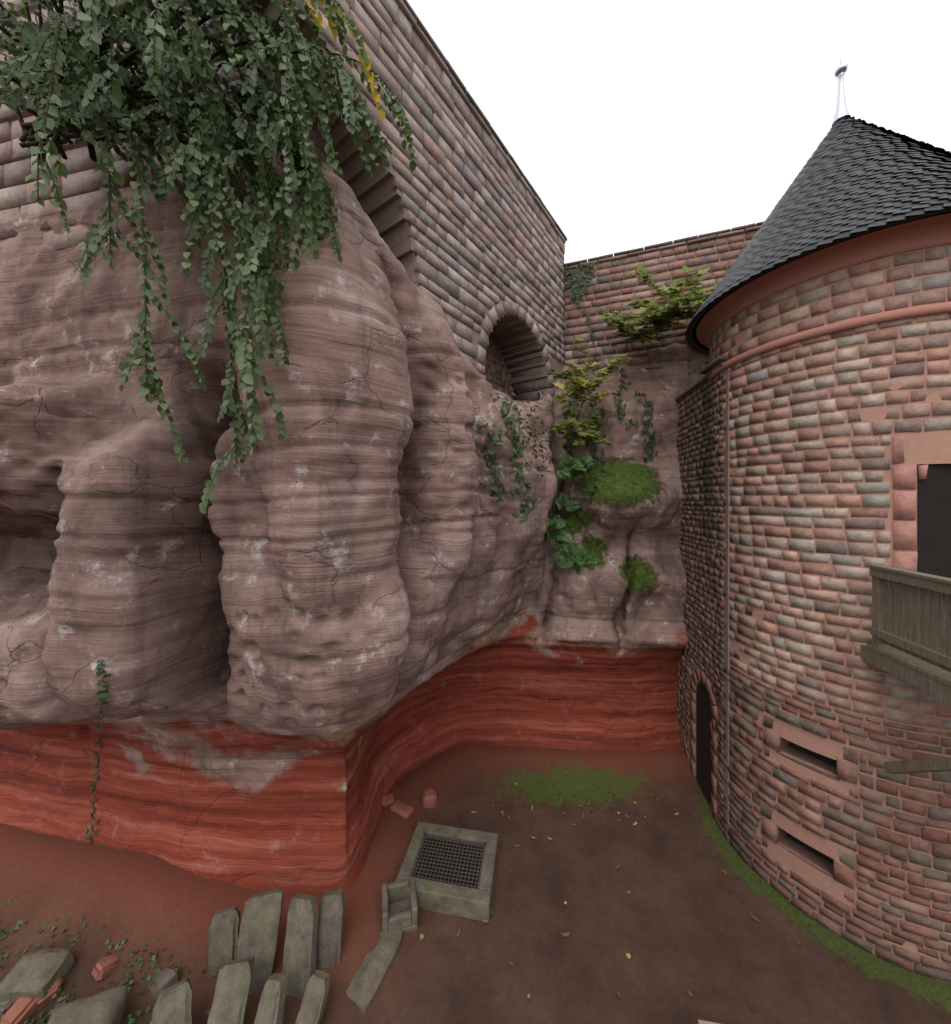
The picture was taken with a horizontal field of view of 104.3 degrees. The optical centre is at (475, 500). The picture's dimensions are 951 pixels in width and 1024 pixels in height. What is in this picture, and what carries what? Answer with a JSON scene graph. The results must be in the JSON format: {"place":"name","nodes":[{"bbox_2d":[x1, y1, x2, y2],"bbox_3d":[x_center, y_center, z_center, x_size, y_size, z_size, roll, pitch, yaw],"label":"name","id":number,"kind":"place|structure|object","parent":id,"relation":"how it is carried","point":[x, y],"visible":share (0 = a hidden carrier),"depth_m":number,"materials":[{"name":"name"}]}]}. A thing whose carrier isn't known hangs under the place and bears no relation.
{"place":"outdoors","nodes":[
{"label":"outdoors","id":0,"kind":"place"},
{"bbox_2d":[0,743,950,1023],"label":"ground","id":1,"kind":"structure","parent":0,"point":[678,921],"depth_m":5.54,"materials":[{"name":"brown soil"}]},
{"bbox_2d":[0,1000,12,1016],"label":"rubble stone","id":2,"kind":"object","parent":1,"relation":"on","point":[6,1006],"visible":0.34,"depth_m":4.47,"materials":[{"name":"grey stone"}]},
{"bbox_2d":[11,919,24,933],"bbox_3d":[-6.468,6.052,5.233,0.134,0.114,0.161,24,6,-35],"label":"rubble stone","id":3,"kind":"object","parent":1,"relation":"on","point":[15,926],"visible":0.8,"depth_m":5.22,"materials":[{"name":"grey stone"}]},
{"bbox_2d":[0,998,37,1023],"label":"rubble stone","id":4,"kind":"object","parent":1,"relation":"on","point":[20,1010],"visible":0.75,"depth_m":4.42,"materials":[{"name":"stone"}]},
{"bbox_2d":[0,948,76,1003],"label":"stone slab","id":5,"kind":"structure","parent":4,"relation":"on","point":[34,974],"depth_m":4.63,"materials":[{"name":"grey stone"}]},
{"bbox_2d":[35,976,61,1010],"bbox_3d":[-5.394,6.170,4.631,0.246,0.227,0.275,13,10,31],"label":"rubble stone","id":6,"kind":"object","parent":4,"relation":"on","point":[54,988],"visible":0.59,"depth_m":4.60,"materials":[{"name":"red stone"}]},
{"bbox_2d":[54,993,68,1008],"bbox_3d":[-5.150,6.242,4.593,0.103,0.098,0.120,-8,-9,38],"label":"rubble stone","id":7,"kind":"object","parent":1,"relation":"on","point":[64,999],"visible":0.6,"depth_m":4.59,"materials":[{"name":"grey stone"}]},
{"bbox_2d":[66,935,77,948],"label":"rubble stone","id":8,"kind":"object","parent":1,"relation":"on","point":[72,941],"visible":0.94,"depth_m":5.07,"materials":[{"name":"grey stone"}]},
{"bbox_2d":[47,985,127,1023],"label":"stone slab","id":9,"kind":"structure","parent":1,"relation":"on","point":[108,1006],"depth_m":4.37,"materials":[{"name":"grey stone"}]},
{"bbox_2d":[92,954,119,980],"bbox_3d":[-4.908,6.199,4.913,0.228,0.128,0.277,2,-22,24],"label":"rubble stone","id":10,"kind":"object","parent":1,"relation":"on","point":[102,969],"visible":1,"depth_m":4.86,"materials":[{"name":"stone"}]},
{"bbox_2d":[0,900,215,1023],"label":"herb leaves","id":11,"kind":"object","parent":1,"relation":"on","point":[131,1020],"visible":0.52,"depth_m":4.96,"materials":[{"name":"green plant"}]},
{"bbox_2d":[148,967,178,999],"bbox_3d":[-4.107,6.343,4.862,0.342,0.182,0.254,-21,-8,25],"label":"rubble stone","id":12,"kind":"object","parent":1,"relation":"on","point":[164,979],"visible":0.85,"depth_m":4.82,"materials":[{"name":"grey stone"}]},
{"bbox_2d":[151,977,192,1023],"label":"stone slab","id":13,"kind":"structure","parent":1,"relation":"on","point":[173,1004],"depth_m":4.37,"materials":[{"name":"grey stone"}]},
{"bbox_2d":[208,906,239,975],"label":"stone slab","id":14,"kind":"structure","parent":1,"relation":"on","point":[223,934],"depth_m":5.12,"materials":[{"name":"grey stone"}]},
{"bbox_2d":[207,956,253,1023],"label":"stone slab","id":15,"kind":"structure","parent":1,"relation":"on","point":[231,992],"depth_m":4.47,"materials":[{"name":"grey stone"}]},
{"bbox_2d":[237,888,283,993],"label":"stone slab","id":16,"kind":"structure","parent":1,"relation":"on","point":[259,928],"depth_m":4.99,"materials":[{"name":"grey stone"}]},
{"bbox_2d":[254,973,288,1023],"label":"stone slab","id":17,"kind":"structure","parent":1,"relation":"on","point":[270,1010],"depth_m":4.46,"materials":[{"name":"grey stone"}]},
{"bbox_2d":[282,893,317,998],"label":"stone slab","id":18,"kind":"structure","parent":1,"relation":"on","point":[299,961],"depth_m":4.94,"materials":[{"name":"grey stone"}]},
{"bbox_2d":[295,970,328,1023],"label":"stone slab","id":19,"kind":"structure","parent":1,"relation":"on","point":[313,1004],"depth_m":4.55,"materials":[{"name":"grey stone"}]},
{"bbox_2d":[316,889,344,967],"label":"stone slab","id":20,"kind":"structure","parent":1,"relation":"on","point":[331,912],"depth_m":5.16,"materials":[{"name":"grey stone"}]},
{"bbox_2d":[0,161,706,895],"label":"rock cliff","id":21,"kind":"structure","parent":1,"relation":"on","point":[330,619],"depth_m":5.65,"materials":[{"name":"stone"}]},
{"bbox_2d":[0,0,417,513],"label":"ivy","id":22,"kind":"object","parent":21,"relation":"on","point":[158,89],"depth_m":3.83,"materials":[{"name":"green plant"}]},
{"bbox_2d":[284,0,384,121],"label":"yellow leaves","id":23,"kind":"object","parent":22,"relation":"attached to","point":[376,97],"visible":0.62,"depth_m":3.87,"materials":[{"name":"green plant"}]},
{"bbox_2d":[84,362,662,843],"bbox_3d":[-0.765,1.000,7.725,11.963,11.057,3.121,0,0,-26],"label":"ivy","id":24,"kind":"object","parent":21,"relation":"on","point":[494,490],"depth_m":7.79,"materials":[{"name":"green plant"}]},
{"bbox_2d":[0,0,760,400],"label":"curtain wall blocks","id":25,"kind":"structure","parent":21,"relation":"on","point":[504,192],"depth_m":7.05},
{"bbox_2d":[10,0,757,398],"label":"joint","id":26,"kind":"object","parent":21,"relation":"on","point":[404,248],"visible":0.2,"depth_m":6.70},
{"bbox_2d":[260,1,417,281],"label":"stone arch","id":27,"kind":"structure","parent":26,"relation":"attached to","point":[396,235],"depth_m":5.88,"materials":[{"name":"stone"}]},
{"bbox_2d":[403,0,763,266],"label":"wall coping","id":28,"kind":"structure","parent":26,"relation":"on","point":[454,73],"depth_m":9.08,"materials":[{"name":"stone"}]},
{"bbox_2d":[531,430,603,574],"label":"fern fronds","id":29,"kind":"object","parent":21,"relation":"attached to","point":[557,533],"visible":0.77,"depth_m":9.33,"materials":[{"name":"green plant"}]},
{"bbox_2d":[496,261,694,480],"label":"ivy leaves","id":30,"kind":"object","parent":21,"relation":"on","point":[591,270],"visible":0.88,"depth_m":10.75,"materials":[{"name":"green plant"}]},
{"bbox_2d":[495,276,708,572],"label":"plant stems","id":31,"kind":"object","parent":21,"relation":"on","point":[603,394],"visible":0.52,"depth_m":9.60,"materials":[{"name":"brown plant"}]},
{"bbox_2d":[549,265,781,446],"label":"sycamore sapling leaves","id":32,"kind":"object","parent":31,"relation":"on","point":[658,319],"visible":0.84,"depth_m":9.41,"materials":[{"name":"green plant"}]},
{"bbox_2d":[346,929,401,1013],"bbox_3d":[-1.371,6.438,5.118,0.378,0.160,0.883,0,4,25],"label":"loose stone","id":33,"kind":"object","parent":1,"relation":"on","point":[367,981],"visible":0.9,"depth_m":5.02,"materials":[{"name":"grey stone"}]},
{"bbox_2d":[382,793,394,805],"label":"loose stone","id":34,"kind":"object","parent":1,"relation":"on","point":[387,799],"visible":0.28,"depth_m":7.71,"materials":[{"name":"stone"}]},
{"bbox_2d":[382,878,417,933],"bbox_3d":[-1.180,6.300,5.720,0.520,0.400,0.480,0,0,-15],"label":"stone trough","id":35,"kind":"object","parent":1,"relation":"on","point":[402,916],"visible":0.94,"depth_m":5.68,"materials":[{"name":"grey stone"}]},
{"bbox_2d":[390,800,413,817],"bbox_3d":[-1.525,6.384,7.548,0.467,0.309,0.327,9,-2,20],"label":"loose stone","id":36,"kind":"object","parent":1,"relation":"on","point":[402,809],"visible":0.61,"depth_m":7.50,"materials":[{"name":"stone"}]},
{"bbox_2d":[422,788,436,807],"bbox_3d":[-0.983,6.369,7.861,0.331,0.358,0.331,0,0,-10],"label":"loose stone","id":37,"kind":"object","parent":1,"relation":"on","point":[429,797],"visible":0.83,"depth_m":7.75,"materials":[{"name":"pink stone"}]},
{"bbox_2d":[395,821,497,922],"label":"stone curb","id":38,"kind":"structure","parent":1,"relation":"on","point":[456,900],"depth_m":5.95,"materials":[{"name":"stone"}]},
{"bbox_2d":[410,833,485,888],"bbox_3d":[-0.450,6.263,6.420,1.172,0.034,0.852,0,0,10],"label":"pit opening","id":39,"kind":"object","parent":38,"relation":"on","point":[455,840],"visible":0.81,"depth_m":6.43,"materials":[{"name":"black metal"}]},
{"bbox_2d":[413,838,483,888],"bbox_3d":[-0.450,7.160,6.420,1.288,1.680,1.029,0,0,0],"label":"metal grate","id":40,"kind":"object","parent":1,"relation":"on","point":[450,864],"visible":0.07,"depth_m":6.45,"materials":[{"name":"grey metal"}]},
{"bbox_2d":[206,783,800,1014],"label":"fallen leaves","id":41,"kind":"object","parent":1,"relation":"on","point":[422,936],"visible":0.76,"depth_m":6.08,"materials":[{"name":"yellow plant"}]},
{"bbox_2d":[677,368,729,840],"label":"stub wall","id":42,"kind":"structure","parent":1,"relation":"on","point":[726,532],"depth_m":7.15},
{"bbox_2d":[676,371,723,832],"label":"stub wall blocks","id":43,"kind":"structure","parent":42,"relation":"attached to","point":[688,724],"depth_m":8.16,"materials":[{"name":"stone"}]},
{"bbox_2d":[675,355,727,400],"bbox_3d":[5.403,-2.696,8.900,0.764,0.181,3.831,0,0,11],"label":"wall coping","id":44,"kind":"object","parent":42,"relation":"on","point":[716,362],"visible":0.31,"depth_m":7.75,"materials":[{"name":"stone"}]},
{"bbox_2d":[696,682,711,804],"bbox_3d":[5.009,5.250,8.085,0.001,2.500,0.898,0,0,11],"label":"dark door","id":45,"kind":"structure","parent":42,"relation":"in","point":[703,742],"depth_m":8.12,"materials":[{"name":"black wood"}]},
{"bbox_2d":[698,1020,719,1023],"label":"parapet wall","id":46,"kind":"structure","parent":1,"relation":"on","point":[703,1022],"depth_m":2.41,"materials":[{"name":"stone"}]},
{"bbox_2d":[711,244,950,983],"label":"round tower wall","id":47,"kind":"structure","parent":1,"relation":"on","point":[927,447],"depth_m":5.53,"materials":[{"name":"brown stone"}]},
{"bbox_2d":[775,733,837,880],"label":"window slit frames","id":48,"kind":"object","parent":47,"relation":"attached to","point":[827,866],"visible":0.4,"depth_m":5.96,"materials":[{"name":"stone"}]},
{"bbox_2d":[684,115,950,356],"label":"tower roof slates","id":49,"kind":"object","parent":47,"relation":"on","point":[783,239],"visible":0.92,"depth_m":5.84,"materials":[{"name":"grey stone"}]},
{"bbox_2d":[832,47,849,125],"bbox_3d":[6.930,-7.950,7.000,0.260,1.540,0.260,0,0,0],"label":"roof finial","id":50,"kind":"object","parent":49,"relation":"on","point":[841,105],"visible":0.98,"depth_m":6.96,"materials":[{"name":"white metal"}]},
{"bbox_2d":[686,121,950,354],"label":"conical roof","id":51,"kind":"structure","parent":47,"relation":"on","point":[693,342],"depth_m":5.89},
{"bbox_2d":[696,213,950,347],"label":"tower cornice","id":52,"kind":"structure","parent":47,"relation":"attached to","point":[929,232],"depth_m":5.50,"materials":[{"name":"brown stone"}]},
{"bbox_2d":[707,302,950,380],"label":"string course","id":53,"kind":"object","parent":47,"relation":"attached to","point":[905,313],"visible":0.38,"depth_m":5.46,"materials":[{"name":"brown stone"}]},
{"bbox_2d":[709,245,950,982],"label":"tower blocks","id":54,"kind":"structure","parent":47,"relation":"attached to","point":[904,532],"depth_m":5.53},
{"bbox_2d":[859,565,950,773],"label":"timber balcony","id":55,"kind":"structure","parent":47,"relation":"attached to","point":[910,630],"depth_m":4.61,"materials":[{"name":"brown wood"}]},
{"bbox_2d":[917,464,950,577],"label":"doorway opening","id":56,"kind":"object","parent":47,"relation":"in","point":[934,521],"visible":0.18,"depth_m":5.05,"materials":[{"name":"black"}]},
{"bbox_2d":[407,0,950,263],"label":"sky","id":57,"kind":"structure","parent":0,"point":[636,124],"materials":[{"name":"white"}]},
{"bbox_2d":[786,741,836,863],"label":"slit windows","id":58,"kind":"structure","parent":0,"point":[832,762],"depth_m":5.99,"materials":[{"name":"black"}]}
]}

